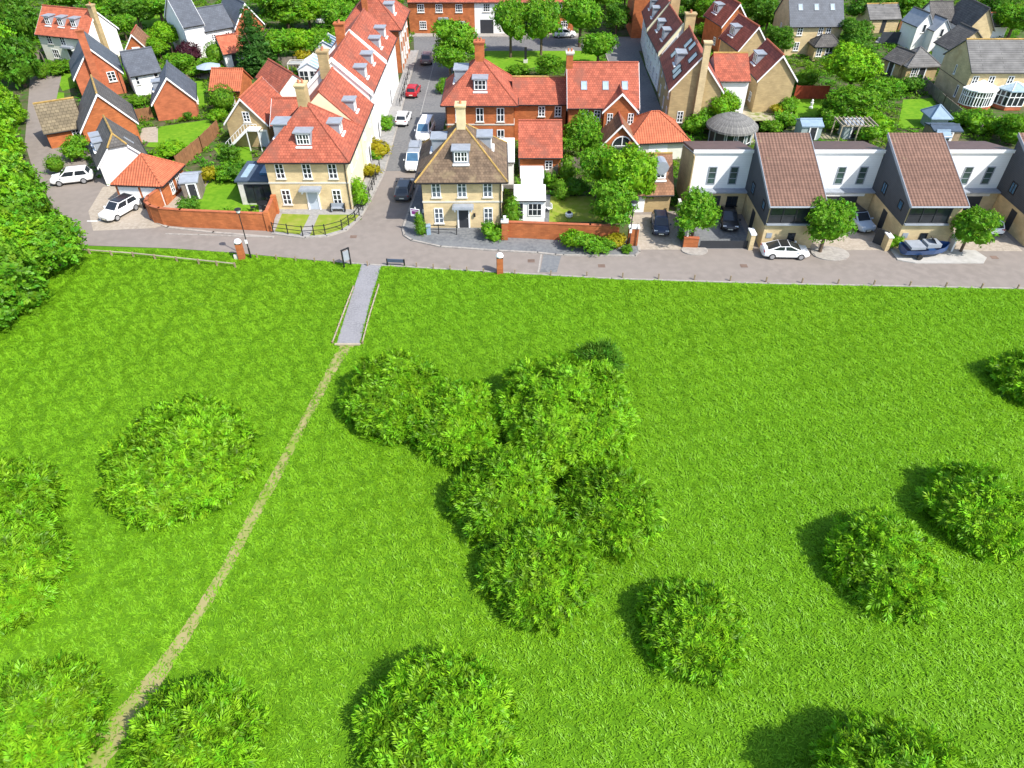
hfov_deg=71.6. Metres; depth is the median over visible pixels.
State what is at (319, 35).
broadleaf tree
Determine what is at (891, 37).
timber fence
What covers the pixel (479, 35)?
pavement
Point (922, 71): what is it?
door
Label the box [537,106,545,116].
window
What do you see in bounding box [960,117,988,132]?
lawn
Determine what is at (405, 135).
street
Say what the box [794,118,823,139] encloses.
shed
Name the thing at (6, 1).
broadleaf tree
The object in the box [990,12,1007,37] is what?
garage
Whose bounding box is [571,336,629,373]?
shrub
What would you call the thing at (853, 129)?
door
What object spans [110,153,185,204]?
garage
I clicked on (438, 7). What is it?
window
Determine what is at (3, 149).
broadleaf tree
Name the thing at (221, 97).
clipped shrub
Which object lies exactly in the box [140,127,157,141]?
patio
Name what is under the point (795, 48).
window
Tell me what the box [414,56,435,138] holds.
road marking
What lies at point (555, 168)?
timber fence
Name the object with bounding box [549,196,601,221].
lawn
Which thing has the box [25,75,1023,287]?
road
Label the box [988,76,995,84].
window
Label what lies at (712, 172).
window
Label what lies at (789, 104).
garden shrub
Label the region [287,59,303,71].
pergola
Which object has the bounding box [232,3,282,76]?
spruce tree
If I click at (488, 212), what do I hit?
window
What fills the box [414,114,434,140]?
parked van
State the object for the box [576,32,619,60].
broadleaf tree
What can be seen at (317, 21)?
parked car
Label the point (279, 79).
garage
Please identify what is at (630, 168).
broadleaf tree
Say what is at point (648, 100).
footpath
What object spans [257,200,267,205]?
garden table
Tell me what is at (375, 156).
garden shrub
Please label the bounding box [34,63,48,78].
columnar shrub
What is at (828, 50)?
window
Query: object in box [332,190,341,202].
window
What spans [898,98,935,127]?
lawn
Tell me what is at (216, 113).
garden shrub
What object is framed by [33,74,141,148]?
house
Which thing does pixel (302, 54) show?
garden shrub
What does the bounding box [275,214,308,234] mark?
lawn
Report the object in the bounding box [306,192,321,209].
door
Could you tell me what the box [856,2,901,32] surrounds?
garage
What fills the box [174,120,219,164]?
timber fence
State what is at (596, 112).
window
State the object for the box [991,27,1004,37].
garage door
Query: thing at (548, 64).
broadleaf tree
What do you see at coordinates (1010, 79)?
window
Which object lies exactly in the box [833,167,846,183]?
window
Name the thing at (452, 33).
broadleaf tree
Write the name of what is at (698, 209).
broadleaf tree
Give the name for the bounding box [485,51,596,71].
lawn
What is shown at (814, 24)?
house
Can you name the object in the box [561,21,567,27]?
window
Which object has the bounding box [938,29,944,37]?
window
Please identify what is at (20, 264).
broadleaf tree
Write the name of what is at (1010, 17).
broadleaf tree
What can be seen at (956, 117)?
garden shrub
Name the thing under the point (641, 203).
garage door
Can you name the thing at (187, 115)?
garden shrub
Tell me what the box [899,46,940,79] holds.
summer house
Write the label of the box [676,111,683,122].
window
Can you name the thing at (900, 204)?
window
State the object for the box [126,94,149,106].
garden shrub
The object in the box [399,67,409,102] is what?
railing
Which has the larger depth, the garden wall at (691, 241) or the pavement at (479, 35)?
the pavement at (479, 35)
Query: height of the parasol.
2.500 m
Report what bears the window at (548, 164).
in the outbuilding at (540, 142)
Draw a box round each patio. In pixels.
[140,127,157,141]
[192,72,209,78]
[544,195,549,221]
[742,103,793,142]
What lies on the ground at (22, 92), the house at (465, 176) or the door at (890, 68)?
the house at (465, 176)
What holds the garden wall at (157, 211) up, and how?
on the ground at (22, 92)
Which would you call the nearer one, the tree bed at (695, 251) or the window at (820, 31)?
the tree bed at (695, 251)
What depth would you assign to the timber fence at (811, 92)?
104.81 m
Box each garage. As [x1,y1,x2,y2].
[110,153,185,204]
[208,67,252,105]
[255,58,303,96]
[619,152,673,211]
[628,110,690,158]
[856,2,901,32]
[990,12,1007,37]
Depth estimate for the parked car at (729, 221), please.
75.28 m
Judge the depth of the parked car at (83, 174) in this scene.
83.22 m
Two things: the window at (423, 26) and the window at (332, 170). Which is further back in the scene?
the window at (423, 26)
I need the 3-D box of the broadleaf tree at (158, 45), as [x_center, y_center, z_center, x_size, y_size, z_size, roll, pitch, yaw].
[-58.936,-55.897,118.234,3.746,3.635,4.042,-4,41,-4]
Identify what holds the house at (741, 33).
on the ground at (22, 92)
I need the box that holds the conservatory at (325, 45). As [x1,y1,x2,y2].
[315,33,335,54]
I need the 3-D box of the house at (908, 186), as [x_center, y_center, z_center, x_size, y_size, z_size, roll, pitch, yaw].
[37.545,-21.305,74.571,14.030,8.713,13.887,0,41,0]
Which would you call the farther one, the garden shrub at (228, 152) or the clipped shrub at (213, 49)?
the clipped shrub at (213, 49)
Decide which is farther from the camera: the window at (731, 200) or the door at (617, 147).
the door at (617, 147)
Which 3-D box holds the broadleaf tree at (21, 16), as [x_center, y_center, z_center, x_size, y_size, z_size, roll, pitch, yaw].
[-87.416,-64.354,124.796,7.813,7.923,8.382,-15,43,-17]
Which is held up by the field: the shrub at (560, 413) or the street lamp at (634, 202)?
the shrub at (560, 413)
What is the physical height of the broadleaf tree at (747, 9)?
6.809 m
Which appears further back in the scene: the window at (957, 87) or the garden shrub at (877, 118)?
the window at (957, 87)
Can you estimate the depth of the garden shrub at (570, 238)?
71.37 m
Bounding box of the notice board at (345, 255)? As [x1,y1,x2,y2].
[340,247,351,267]
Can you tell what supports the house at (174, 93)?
on the ground at (22, 92)
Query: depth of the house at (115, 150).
82.92 m
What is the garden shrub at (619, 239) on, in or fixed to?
on the pavement at (470, 237)
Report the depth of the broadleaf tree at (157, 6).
129.21 m
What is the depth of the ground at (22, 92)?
105.00 m
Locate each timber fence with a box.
[35,50,45,63]
[134,106,152,121]
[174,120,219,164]
[276,55,309,68]
[546,157,580,174]
[695,14,704,23]
[794,85,830,98]
[879,31,900,43]
[923,76,982,135]
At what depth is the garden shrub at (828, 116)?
94.93 m
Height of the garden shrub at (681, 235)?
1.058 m
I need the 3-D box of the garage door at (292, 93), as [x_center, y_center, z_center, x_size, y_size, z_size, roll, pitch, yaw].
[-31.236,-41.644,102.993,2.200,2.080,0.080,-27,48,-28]
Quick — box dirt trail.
[78,346,353,767]
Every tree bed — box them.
[681,246,707,254]
[811,246,849,260]
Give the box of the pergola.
[830,116,878,142]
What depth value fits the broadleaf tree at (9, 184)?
70.02 m
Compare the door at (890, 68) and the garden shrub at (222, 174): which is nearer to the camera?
the garden shrub at (222, 174)
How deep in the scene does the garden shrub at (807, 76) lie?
108.14 m
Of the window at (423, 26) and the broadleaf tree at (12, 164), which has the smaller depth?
the broadleaf tree at (12, 164)
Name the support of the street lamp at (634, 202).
on the pavement at (470, 237)
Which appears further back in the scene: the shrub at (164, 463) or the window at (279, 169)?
the window at (279, 169)
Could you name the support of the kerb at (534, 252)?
on the road
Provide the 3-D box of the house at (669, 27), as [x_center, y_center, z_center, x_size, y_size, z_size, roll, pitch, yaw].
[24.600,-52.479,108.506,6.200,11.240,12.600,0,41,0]
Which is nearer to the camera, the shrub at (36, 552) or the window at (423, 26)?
the shrub at (36, 552)
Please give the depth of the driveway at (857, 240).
73.55 m
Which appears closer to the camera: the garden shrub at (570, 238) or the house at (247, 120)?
the garden shrub at (570, 238)
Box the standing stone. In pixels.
[523,47,527,62]
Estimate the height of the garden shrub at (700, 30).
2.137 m
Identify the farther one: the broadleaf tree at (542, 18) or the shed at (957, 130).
the broadleaf tree at (542, 18)
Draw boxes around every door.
[66,49,73,57]
[118,187,140,198]
[140,188,165,204]
[185,183,199,198]
[230,54,238,65]
[258,130,269,146]
[288,90,295,96]
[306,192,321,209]
[367,142,371,163]
[376,119,380,138]
[389,87,392,105]
[457,210,469,227]
[615,145,627,152]
[634,197,644,211]
[648,144,667,151]
[712,196,720,211]
[748,209,755,227]
[808,127,818,139]
[826,196,857,203]
[849,127,857,137]
[872,21,881,32]
[877,209,887,228]
[879,20,886,32]
[884,20,897,31]
[886,62,894,75]
[916,68,926,78]
[963,196,982,210]
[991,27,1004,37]
[1004,208,1016,230]
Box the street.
[386,37,641,170]
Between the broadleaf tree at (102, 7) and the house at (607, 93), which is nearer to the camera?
the house at (607, 93)
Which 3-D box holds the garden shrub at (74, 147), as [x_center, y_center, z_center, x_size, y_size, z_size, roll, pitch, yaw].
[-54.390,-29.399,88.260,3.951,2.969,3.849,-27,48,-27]
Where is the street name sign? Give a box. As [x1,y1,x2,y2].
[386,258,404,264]
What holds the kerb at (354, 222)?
on the road
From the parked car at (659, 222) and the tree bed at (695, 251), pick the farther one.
the parked car at (659, 222)
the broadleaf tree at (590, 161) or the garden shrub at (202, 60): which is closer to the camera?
the broadleaf tree at (590, 161)
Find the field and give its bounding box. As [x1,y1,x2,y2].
[0,245,1023,767]
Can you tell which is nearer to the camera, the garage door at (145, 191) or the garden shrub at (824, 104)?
the garage door at (145, 191)
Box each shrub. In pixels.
[0,453,70,516]
[0,497,80,638]
[0,650,120,767]
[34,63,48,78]
[41,153,66,172]
[44,58,69,74]
[56,133,89,161]
[94,391,267,532]
[115,667,272,767]
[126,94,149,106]
[152,138,187,158]
[174,39,201,60]
[176,194,200,208]
[178,60,207,77]
[182,111,191,119]
[194,56,218,73]
[201,40,223,62]
[201,165,216,183]
[206,83,238,109]
[208,107,227,122]
[214,158,242,183]
[217,143,241,160]
[224,158,250,179]
[293,48,314,60]
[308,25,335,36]
[337,347,446,448]
[349,641,523,767]
[351,176,371,205]
[363,163,383,175]
[371,136,393,158]
[371,150,383,159]
[381,114,394,131]
[399,374,506,471]
[412,211,426,236]
[434,77,446,93]
[441,442,558,550]
[473,506,603,638]
[477,220,508,241]
[489,350,641,486]
[500,194,523,220]
[505,63,529,75]
[543,169,560,188]
[552,457,667,565]
[553,178,569,200]
[556,153,577,182]
[558,228,585,250]
[566,176,588,196]
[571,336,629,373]
[577,231,604,255]
[596,236,616,253]
[607,232,627,248]
[620,244,632,254]
[633,571,757,696]
[676,229,690,239]
[680,115,704,133]
[683,7,698,13]
[684,106,714,132]
[694,22,703,34]
[750,17,765,26]
[759,118,783,132]
[769,103,784,113]
[771,109,799,128]
[779,96,799,113]
[794,67,822,85]
[808,705,979,767]
[816,503,956,626]
[817,98,837,113]
[821,106,845,132]
[853,124,886,141]
[860,110,895,138]
[890,234,904,247]
[902,73,928,91]
[911,455,1023,565]
[949,109,967,124]
[960,109,995,135]
[981,116,1000,135]
[981,347,1023,406]
[992,127,1017,143]
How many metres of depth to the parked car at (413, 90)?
104.97 m
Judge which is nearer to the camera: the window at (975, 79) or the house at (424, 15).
the window at (975, 79)
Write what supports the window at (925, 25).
in the house at (938, 28)
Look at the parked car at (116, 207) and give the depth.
77.06 m
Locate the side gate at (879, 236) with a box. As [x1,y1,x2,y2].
[872,227,889,245]
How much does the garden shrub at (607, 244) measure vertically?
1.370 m
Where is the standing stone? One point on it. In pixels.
(525, 59)
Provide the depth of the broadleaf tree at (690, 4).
134.58 m
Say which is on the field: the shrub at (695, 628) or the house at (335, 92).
the shrub at (695, 628)
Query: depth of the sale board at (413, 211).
73.28 m
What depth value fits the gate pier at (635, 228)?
72.09 m
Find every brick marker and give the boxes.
[233,239,245,259]
[496,252,502,274]
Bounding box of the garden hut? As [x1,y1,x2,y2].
[920,104,953,125]
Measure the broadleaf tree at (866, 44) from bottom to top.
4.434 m
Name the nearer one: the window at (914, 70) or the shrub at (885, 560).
the shrub at (885, 560)
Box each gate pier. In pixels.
[501,216,508,239]
[627,224,639,245]
[746,228,756,249]
[881,232,894,250]
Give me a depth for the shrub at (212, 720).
33.97 m
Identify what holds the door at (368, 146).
in the house at (335, 92)
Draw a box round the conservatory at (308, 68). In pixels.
[297,53,318,81]
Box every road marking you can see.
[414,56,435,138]
[538,254,541,272]
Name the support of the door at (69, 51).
in the house at (55, 33)
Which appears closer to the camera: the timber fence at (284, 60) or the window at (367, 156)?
the window at (367, 156)
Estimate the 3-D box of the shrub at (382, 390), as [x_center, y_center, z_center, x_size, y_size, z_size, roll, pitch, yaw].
[-8.931,0.369,53.566,8.897,5.415,9.546,0,41,0]
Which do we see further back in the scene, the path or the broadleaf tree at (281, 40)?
the broadleaf tree at (281, 40)
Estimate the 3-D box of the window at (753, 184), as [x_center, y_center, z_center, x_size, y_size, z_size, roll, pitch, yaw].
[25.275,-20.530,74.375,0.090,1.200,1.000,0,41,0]
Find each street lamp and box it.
[234,207,251,257]
[628,200,637,243]
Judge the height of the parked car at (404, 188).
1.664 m
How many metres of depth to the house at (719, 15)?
120.72 m
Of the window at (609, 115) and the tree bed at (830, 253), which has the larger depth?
the window at (609, 115)
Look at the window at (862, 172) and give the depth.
75.97 m
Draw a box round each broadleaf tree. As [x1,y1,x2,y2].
[0,0,18,7]
[0,0,38,39]
[0,21,16,74]
[0,32,41,88]
[0,71,6,88]
[0,84,29,123]
[0,102,20,128]
[0,113,27,159]
[0,131,22,160]
[0,150,46,196]
[0,167,28,215]
[0,178,63,221]
[0,211,61,265]
[0,237,55,318]
[0,275,29,326]
[8,212,89,274]
[47,0,82,6]
[82,0,120,16]
[107,13,134,40]
[109,0,159,28]
[137,0,164,21]
[145,36,169,58]
[147,21,178,52]
[162,52,194,70]
[256,0,305,30]
[256,28,296,56]
[286,28,314,52]
[295,0,325,29]
[302,27,331,51]
[318,0,354,26]
[339,0,359,4]
[430,17,487,56]
[432,43,467,75]
[489,0,527,57]
[523,0,563,55]
[534,54,563,75]
[559,0,603,46]
[562,109,603,152]
[574,142,618,197]
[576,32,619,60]
[589,0,622,15]
[589,178,639,228]
[598,141,658,195]
[602,2,630,34]
[631,162,657,199]
[673,185,722,235]
[680,0,702,8]
[694,0,714,17]
[704,87,741,114]
[741,0,777,23]
[750,0,779,33]
[764,25,795,51]
[803,195,857,251]
[815,40,887,86]
[825,83,884,117]
[838,17,875,43]
[844,0,887,15]
[847,37,875,57]
[862,77,907,109]
[885,0,901,2]
[898,0,929,17]
[950,204,1005,251]
[983,0,1021,11]
[992,2,1023,37]
[994,113,1023,144]
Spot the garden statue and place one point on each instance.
(811, 105)
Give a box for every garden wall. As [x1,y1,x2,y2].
[143,188,279,231]
[265,198,276,225]
[508,220,619,239]
[676,198,689,239]
[682,236,699,247]
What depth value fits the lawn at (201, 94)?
107.15 m
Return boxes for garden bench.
[329,203,345,211]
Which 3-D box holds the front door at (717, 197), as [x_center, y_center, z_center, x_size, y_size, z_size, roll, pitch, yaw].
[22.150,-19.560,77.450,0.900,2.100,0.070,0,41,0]
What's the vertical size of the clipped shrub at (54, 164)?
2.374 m
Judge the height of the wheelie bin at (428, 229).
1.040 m
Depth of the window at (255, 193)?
78.97 m
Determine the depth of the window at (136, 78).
104.99 m
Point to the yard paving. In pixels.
(137, 219)
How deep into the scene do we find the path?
64.93 m
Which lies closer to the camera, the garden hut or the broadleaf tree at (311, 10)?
the garden hut
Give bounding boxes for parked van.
[403,140,421,170]
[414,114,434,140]
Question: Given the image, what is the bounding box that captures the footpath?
[606,51,661,114]
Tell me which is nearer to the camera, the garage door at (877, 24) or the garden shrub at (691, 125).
the garden shrub at (691, 125)
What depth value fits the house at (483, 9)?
129.20 m
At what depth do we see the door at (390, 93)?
102.52 m
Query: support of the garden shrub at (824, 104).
on the ground at (22, 92)
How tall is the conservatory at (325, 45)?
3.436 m
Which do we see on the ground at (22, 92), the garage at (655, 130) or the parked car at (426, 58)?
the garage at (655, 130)
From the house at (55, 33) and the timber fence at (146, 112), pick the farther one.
the house at (55, 33)
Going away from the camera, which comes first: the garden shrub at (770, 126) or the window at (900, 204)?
the window at (900, 204)
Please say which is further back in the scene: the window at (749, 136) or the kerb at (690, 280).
the window at (749, 136)
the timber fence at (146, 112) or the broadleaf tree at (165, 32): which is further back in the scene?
the broadleaf tree at (165, 32)
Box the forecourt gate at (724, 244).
[699,241,747,247]
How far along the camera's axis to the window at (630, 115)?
88.88 m
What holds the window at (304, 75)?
in the conservatory at (308, 68)
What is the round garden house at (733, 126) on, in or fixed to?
on the patio at (759, 116)
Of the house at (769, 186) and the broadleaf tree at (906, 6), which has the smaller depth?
the house at (769, 186)
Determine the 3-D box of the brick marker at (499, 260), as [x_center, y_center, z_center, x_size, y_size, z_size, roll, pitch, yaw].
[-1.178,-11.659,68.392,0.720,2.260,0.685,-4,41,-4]
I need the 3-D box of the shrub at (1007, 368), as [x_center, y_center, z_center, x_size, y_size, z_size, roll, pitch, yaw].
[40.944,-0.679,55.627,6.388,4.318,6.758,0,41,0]
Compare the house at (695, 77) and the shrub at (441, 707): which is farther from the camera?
the house at (695, 77)
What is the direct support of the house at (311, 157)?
on the ground at (22, 92)
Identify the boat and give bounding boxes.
[898,235,949,259]
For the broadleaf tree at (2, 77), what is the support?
on the ground at (22, 92)
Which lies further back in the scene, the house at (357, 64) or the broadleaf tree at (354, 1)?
the broadleaf tree at (354, 1)
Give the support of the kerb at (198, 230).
on the road
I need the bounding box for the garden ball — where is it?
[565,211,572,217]
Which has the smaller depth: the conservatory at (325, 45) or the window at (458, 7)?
the conservatory at (325, 45)
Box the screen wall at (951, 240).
[948,231,957,251]
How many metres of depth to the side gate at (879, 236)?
72.73 m
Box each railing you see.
[270,160,379,235]
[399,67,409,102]
[431,224,456,234]
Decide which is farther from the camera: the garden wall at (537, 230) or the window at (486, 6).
the window at (486, 6)
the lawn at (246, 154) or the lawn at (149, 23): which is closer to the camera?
the lawn at (246, 154)
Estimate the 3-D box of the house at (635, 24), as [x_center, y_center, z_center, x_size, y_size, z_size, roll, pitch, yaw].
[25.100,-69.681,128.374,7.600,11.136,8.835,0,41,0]
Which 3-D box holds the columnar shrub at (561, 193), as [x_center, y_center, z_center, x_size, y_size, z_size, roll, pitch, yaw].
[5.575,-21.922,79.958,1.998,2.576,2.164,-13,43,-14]
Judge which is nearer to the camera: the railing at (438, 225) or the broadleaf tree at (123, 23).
the railing at (438, 225)
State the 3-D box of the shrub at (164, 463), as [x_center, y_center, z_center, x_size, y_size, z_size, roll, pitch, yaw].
[-22.985,4.669,49.061,11.915,5.115,12.248,0,41,0]
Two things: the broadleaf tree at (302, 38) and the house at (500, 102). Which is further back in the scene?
the broadleaf tree at (302, 38)
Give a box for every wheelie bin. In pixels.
[139,197,145,208]
[426,223,430,234]
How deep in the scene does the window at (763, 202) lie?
71.31 m
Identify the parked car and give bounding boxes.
[50,165,93,186]
[98,193,140,220]
[315,18,325,23]
[394,179,414,200]
[395,111,411,125]
[405,84,420,97]
[420,51,433,64]
[554,27,575,37]
[650,209,670,234]
[720,206,740,230]
[760,239,809,259]
[847,203,875,231]
[991,215,1005,234]
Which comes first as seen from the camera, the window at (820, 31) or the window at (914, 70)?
the window at (914, 70)
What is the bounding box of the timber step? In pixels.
[334,343,360,345]
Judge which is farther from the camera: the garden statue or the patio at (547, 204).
the garden statue
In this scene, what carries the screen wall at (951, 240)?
on the driveway at (1003, 242)
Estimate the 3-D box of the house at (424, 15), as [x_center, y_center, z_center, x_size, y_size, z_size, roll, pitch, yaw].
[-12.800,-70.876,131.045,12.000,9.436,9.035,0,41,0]
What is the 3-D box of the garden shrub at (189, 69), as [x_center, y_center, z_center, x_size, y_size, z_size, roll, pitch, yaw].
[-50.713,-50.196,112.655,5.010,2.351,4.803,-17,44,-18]
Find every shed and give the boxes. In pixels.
[178,171,204,198]
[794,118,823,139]
[837,118,863,138]
[881,45,916,78]
[922,123,963,140]
[935,129,951,140]
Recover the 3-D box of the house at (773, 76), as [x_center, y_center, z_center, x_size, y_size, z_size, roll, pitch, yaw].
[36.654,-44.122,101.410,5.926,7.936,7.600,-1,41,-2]
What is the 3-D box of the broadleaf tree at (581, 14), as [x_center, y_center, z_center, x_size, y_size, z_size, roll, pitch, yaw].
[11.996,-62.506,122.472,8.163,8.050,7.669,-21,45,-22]
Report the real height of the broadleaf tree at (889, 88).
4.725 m
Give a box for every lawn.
[57,92,63,98]
[60,72,74,90]
[133,13,164,27]
[146,119,210,147]
[195,80,206,105]
[196,179,258,211]
[214,147,251,162]
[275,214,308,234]
[310,215,358,235]
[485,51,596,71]
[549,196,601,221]
[755,121,881,141]
[794,99,826,116]
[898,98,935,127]
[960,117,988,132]
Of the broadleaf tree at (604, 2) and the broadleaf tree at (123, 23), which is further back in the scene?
the broadleaf tree at (604, 2)
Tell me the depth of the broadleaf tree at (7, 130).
86.17 m
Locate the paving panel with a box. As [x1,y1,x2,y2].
[540,254,560,271]
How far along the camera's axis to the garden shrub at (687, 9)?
137.00 m
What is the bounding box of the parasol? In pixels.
[196,62,219,71]
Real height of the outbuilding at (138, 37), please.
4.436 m
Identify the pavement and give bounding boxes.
[272,50,416,236]
[404,185,637,254]
[409,33,578,36]
[889,248,986,263]
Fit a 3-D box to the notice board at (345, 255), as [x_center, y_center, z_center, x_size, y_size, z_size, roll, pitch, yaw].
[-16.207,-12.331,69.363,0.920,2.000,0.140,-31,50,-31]
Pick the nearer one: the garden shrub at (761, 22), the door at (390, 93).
the door at (390, 93)
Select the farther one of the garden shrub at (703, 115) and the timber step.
the garden shrub at (703, 115)
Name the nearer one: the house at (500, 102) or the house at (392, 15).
the house at (500, 102)
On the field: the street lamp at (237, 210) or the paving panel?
the street lamp at (237, 210)
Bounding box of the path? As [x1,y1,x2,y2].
[337,264,380,342]
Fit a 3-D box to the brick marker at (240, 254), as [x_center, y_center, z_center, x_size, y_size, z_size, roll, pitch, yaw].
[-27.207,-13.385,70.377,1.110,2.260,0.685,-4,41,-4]
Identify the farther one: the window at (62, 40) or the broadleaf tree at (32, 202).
the window at (62, 40)
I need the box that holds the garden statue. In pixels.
[809,99,813,108]
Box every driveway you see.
[629,215,680,249]
[690,218,753,248]
[810,228,882,249]
[953,228,1021,250]
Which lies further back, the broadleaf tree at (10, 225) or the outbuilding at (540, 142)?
the outbuilding at (540, 142)
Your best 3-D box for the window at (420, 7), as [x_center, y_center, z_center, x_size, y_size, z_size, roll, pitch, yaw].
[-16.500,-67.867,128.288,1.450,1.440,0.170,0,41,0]
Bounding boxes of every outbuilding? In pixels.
[124,24,148,49]
[215,32,243,66]
[518,119,562,177]
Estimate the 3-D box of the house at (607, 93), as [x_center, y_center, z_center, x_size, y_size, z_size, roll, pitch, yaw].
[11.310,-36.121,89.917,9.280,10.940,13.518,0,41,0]
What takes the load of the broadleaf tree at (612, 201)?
on the ground at (22, 92)
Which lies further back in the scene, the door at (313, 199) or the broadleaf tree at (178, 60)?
the broadleaf tree at (178, 60)
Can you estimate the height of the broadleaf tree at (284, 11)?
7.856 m
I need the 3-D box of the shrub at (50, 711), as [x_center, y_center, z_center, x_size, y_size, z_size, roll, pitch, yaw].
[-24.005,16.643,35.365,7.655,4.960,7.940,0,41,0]
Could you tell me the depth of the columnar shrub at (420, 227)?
73.59 m
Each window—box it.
[46,37,53,44]
[51,49,61,58]
[59,38,66,45]
[106,71,117,82]
[135,77,141,85]
[169,180,176,194]
[175,174,180,188]
[242,112,251,122]
[243,184,271,202]
[274,164,286,179]
[281,190,293,205]
[299,71,309,81]
[301,164,313,179]
[309,71,315,78]
[327,164,338,179]
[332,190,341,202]
[366,149,369,163]
[417,4,424,12]
[419,21,426,29]
[431,185,441,198]
[434,208,444,224]
[435,4,442,12]
[455,4,462,12]
[457,184,467,198]
[475,108,484,122]
[482,184,492,198]
[483,3,489,11]
[484,208,492,223]
[496,108,504,122]
[497,130,503,137]
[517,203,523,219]
[528,203,541,215]
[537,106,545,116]
[544,161,552,170]
[554,106,561,116]
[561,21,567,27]
[593,110,600,121]
[606,113,612,124]
[613,137,628,145]
[627,113,633,124]
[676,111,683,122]
[706,167,717,183]
[725,196,737,206]
[726,136,734,140]
[727,167,738,183]
[737,136,744,142]
[745,135,751,144]
[750,181,755,194]
[761,199,765,210]
[787,233,795,240]
[793,42,799,50]
[796,28,802,35]
[815,48,822,56]
[817,28,823,35]
[824,48,834,57]
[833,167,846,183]
[855,167,868,183]
[880,181,887,194]
[897,199,903,210]
[910,68,917,76]
[918,233,927,240]
[921,24,927,32]
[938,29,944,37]
[952,85,958,97]
[961,167,973,183]
[970,76,979,84]
[980,167,995,183]
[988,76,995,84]
[1005,76,1014,84]
[1008,181,1017,194]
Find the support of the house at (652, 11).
on the ground at (22, 92)
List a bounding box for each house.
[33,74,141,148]
[34,2,122,60]
[69,26,160,94]
[87,115,146,185]
[150,60,198,120]
[164,0,264,57]
[223,76,281,150]
[234,79,364,209]
[307,31,387,138]
[309,67,374,165]
[328,8,398,111]
[345,0,409,72]
[407,0,474,32]
[414,100,545,227]
[440,37,566,140]
[474,0,504,32]
[507,0,572,30]
[564,48,640,152]
[626,0,670,37]
[641,0,679,63]
[646,4,696,90]
[657,25,750,128]
[676,133,828,247]
[701,0,746,51]
[706,112,758,145]
[718,13,765,55]
[745,38,798,111]
[772,0,843,60]
[812,133,969,247]
[898,0,994,68]
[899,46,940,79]
[934,38,1023,110]
[947,132,1023,245]
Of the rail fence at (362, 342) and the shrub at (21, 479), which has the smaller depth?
the shrub at (21, 479)
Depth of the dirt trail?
40.78 m
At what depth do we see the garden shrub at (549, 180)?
82.04 m
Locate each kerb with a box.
[145,209,273,237]
[166,233,267,237]
[271,50,418,238]
[340,262,1023,288]
[402,185,640,256]
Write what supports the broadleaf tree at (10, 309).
on the field
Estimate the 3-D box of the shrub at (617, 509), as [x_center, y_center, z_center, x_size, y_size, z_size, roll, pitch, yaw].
[6.199,7.686,45.572,7.672,4.850,7.836,0,41,0]
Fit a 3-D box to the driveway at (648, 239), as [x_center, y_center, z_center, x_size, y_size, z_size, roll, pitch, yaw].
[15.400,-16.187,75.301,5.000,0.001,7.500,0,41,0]
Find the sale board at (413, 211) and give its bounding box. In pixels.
[410,207,419,216]
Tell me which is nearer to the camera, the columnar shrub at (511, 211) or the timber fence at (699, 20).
the columnar shrub at (511, 211)
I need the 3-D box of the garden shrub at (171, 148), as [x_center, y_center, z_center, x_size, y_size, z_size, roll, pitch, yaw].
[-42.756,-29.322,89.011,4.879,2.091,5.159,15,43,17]
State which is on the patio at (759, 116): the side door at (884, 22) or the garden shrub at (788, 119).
the garden shrub at (788, 119)
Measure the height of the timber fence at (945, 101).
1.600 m
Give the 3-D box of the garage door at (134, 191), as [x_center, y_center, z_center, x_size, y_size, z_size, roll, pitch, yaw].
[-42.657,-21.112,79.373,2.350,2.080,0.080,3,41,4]
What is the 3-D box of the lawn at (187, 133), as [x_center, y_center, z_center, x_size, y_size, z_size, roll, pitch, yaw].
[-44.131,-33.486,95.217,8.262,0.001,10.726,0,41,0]
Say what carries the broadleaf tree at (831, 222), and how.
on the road
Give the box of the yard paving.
[88,186,183,230]
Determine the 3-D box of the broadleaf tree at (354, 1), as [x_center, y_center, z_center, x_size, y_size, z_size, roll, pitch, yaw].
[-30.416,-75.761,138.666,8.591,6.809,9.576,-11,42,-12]
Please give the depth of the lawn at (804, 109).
102.44 m
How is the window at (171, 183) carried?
in the garage at (141, 175)
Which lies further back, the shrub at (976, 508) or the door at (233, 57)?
the door at (233, 57)
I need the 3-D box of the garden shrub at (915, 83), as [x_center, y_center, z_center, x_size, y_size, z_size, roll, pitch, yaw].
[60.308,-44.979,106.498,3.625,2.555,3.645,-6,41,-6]
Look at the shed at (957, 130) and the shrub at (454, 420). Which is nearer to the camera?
the shrub at (454, 420)
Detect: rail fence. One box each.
[82,249,235,267]
[331,286,353,342]
[361,284,379,344]
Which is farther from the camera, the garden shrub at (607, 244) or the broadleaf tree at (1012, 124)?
the broadleaf tree at (1012, 124)
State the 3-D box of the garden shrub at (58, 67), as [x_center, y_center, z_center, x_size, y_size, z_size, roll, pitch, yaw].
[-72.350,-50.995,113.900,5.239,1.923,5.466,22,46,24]
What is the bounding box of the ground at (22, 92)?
[0,0,1023,262]
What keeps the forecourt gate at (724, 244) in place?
on the driveway at (717, 233)

